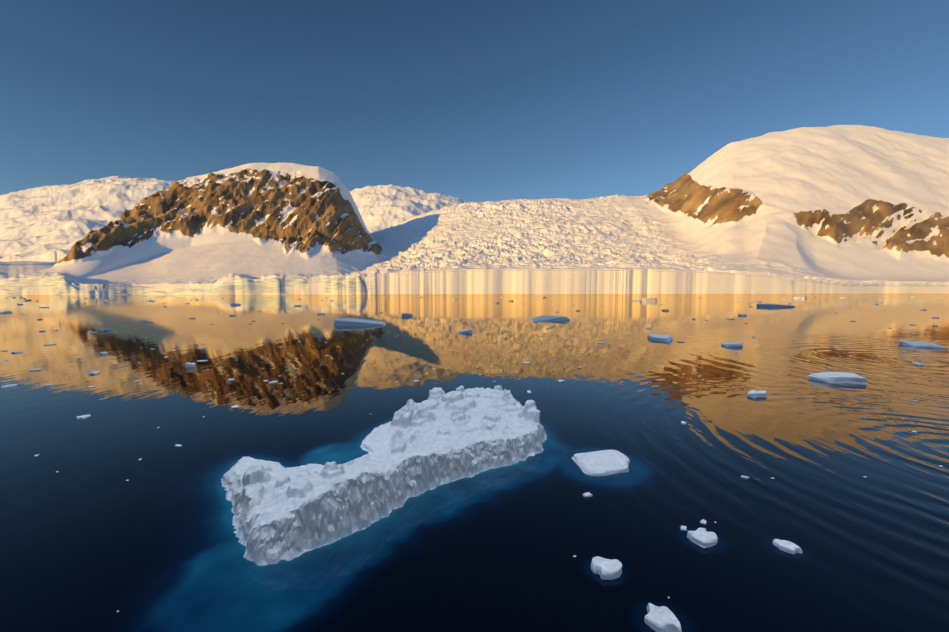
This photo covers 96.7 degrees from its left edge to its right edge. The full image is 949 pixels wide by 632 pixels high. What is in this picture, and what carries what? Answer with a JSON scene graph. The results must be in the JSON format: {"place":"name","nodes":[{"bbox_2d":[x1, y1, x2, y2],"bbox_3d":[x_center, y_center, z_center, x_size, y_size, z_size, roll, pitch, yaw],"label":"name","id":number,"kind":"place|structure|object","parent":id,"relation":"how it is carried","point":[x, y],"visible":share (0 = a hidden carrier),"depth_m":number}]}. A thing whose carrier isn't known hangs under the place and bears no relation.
{"place":"outdoors","nodes":[
{"label":"outdoors","id":0,"kind":"place"},
{"bbox_2d":[0,296,942,611],"bbox_3d":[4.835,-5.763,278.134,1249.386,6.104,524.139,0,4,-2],"label":"brash ice","id":1,"kind":"structure","parent":0,"point":[388,332],"depth_m":104.32},
{"bbox_2d":[0,355,948,631],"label":"water","id":2,"kind":"structure","parent":0,"point":[102,527],"depth_m":23.39},
{"bbox_2d":[221,385,546,565],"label":"iceberg","id":3,"kind":"object","parent":2,"relation":"on","point":[434,440],"visible":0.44,"depth_m":25.55},
{"bbox_2d":[582,492,592,496],"bbox_3d":[6.734,10.796,25.187,0.572,0.426,0.380,-1,4,-8],"label":"floe","id":4,"kind":"object","parent":2,"relation":"on","point":[587,494],"visible":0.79,"depth_m":25.09},
{"bbox_2d":[572,450,629,476],"bbox_3d":[9.137,11.401,29.681,4.147,2.801,3.342,-1,4,-11],"label":"floe","id":5,"kind":"object","parent":2,"relation":"on","point":[602,463],"visible":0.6,"depth_m":29.26},
{"bbox_2d":[591,556,621,579],"bbox_3d":[5.811,11.299,18.554,1.340,1.007,1.247,0,4,-2],"label":"floe","id":6,"kind":"object","parent":2,"relation":"on","point":[606,569],"visible":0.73,"depth_m":18.30},
{"bbox_2d":[644,603,681,631],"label":"floe","id":7,"kind":"object","parent":2,"relation":"on","point":[660,619],"visible":0.94,"depth_m":15.39},
{"bbox_2d":[687,528,717,547],"bbox_3d":[11.310,11.209,20.812,1.417,1.085,1.103,-2,4,-26],"label":"floe","id":8,"kind":"object","parent":2,"relation":"on","point":[703,537],"visible":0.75,"depth_m":20.53},
{"bbox_2d":[747,390,766,397],"bbox_3d":[32.405,9.477,48.407,1.726,1.797,2.281,4,5,45],"label":"floe","id":9,"kind":"object","parent":2,"relation":"on","point":[757,394],"visible":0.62,"depth_m":47.87},
{"bbox_2d":[772,539,802,553],"bbox_3d":[14.855,11.240,20.072,0.695,0.872,1.171,-4,5,-44],"label":"floe","id":10,"kind":"object","parent":2,"relation":"on","point":[788,546],"visible":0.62,"depth_m":19.94},
{"bbox_2d":[0,125,948,294],"bbox_3d":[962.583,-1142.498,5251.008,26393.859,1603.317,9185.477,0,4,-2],"label":"terrain","id":11,"kind":"structure","parent":0,"point":[834,209],"depth_m":1348.86},
{"bbox_2d":[0,293,948,433],"bbox_3d":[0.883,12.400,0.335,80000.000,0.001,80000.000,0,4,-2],"label":"water","id":12,"kind":"structure","parent":0,"point":[806,334],"depth_m":111.56},
{"bbox_2d":[185,363,195,366],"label":"floe","id":13,"kind":"object","parent":12,"relation":"on","point":[190,365],"visible":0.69,"depth_m":65.90},
{"bbox_2d":[334,318,385,325],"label":"floe","id":14,"kind":"object","parent":12,"relation":"on","point":[351,321],"visible":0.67,"depth_m":138.78},
{"bbox_2d":[402,313,411,316],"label":"floe","id":15,"kind":"object","parent":12,"relation":"on","point":[405,315],"visible":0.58,"depth_m":180.60},
{"bbox_2d":[458,329,472,332],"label":"floe","id":16,"kind":"object","parent":12,"relation":"on","point":[467,331],"visible":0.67,"depth_m":115.10},
{"bbox_2d":[531,316,569,320],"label":"floe","id":17,"kind":"object","parent":12,"relation":"on","point":[550,318],"visible":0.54,"depth_m":159.21},
{"bbox_2d":[642,297,656,300],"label":"floe","id":18,"kind":"object","parent":12,"relation":"in","point":[650,299],"visible":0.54,"depth_m":377.71},
{"bbox_2d":[647,334,672,341],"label":"floe","id":19,"kind":"object","parent":12,"relation":"on","point":[659,337],"visible":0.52,"depth_m":99.47},
{"bbox_2d":[721,342,742,346],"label":"floe","id":20,"kind":"object","parent":12,"relation":"on","point":[733,344],"visible":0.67,"depth_m":88.52},
{"bbox_2d":[756,304,794,306],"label":"floe","id":21,"kind":"object","parent":12,"relation":"on","point":[769,305],"visible":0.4,"depth_m":268.56},
{"bbox_2d":[808,372,867,383],"bbox_3d":[48.554,9.904,56.335,6.116,4.368,4.324,0,4,-2],"label":"floe","id":22,"kind":"object","parent":12,"relation":"on","point":[841,377],"visible":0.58,"depth_m":55.35},
{"bbox_2d":[899,340,946,348],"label":"floe","id":23,"kind":"object","parent":12,"relation":"on","point":[917,344],"visible":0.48,"depth_m":88.46},
{"bbox_2d":[0,0,948,201],"label":"sky","id":24,"kind":"structure","parent":0,"point":[467,100]}
]}

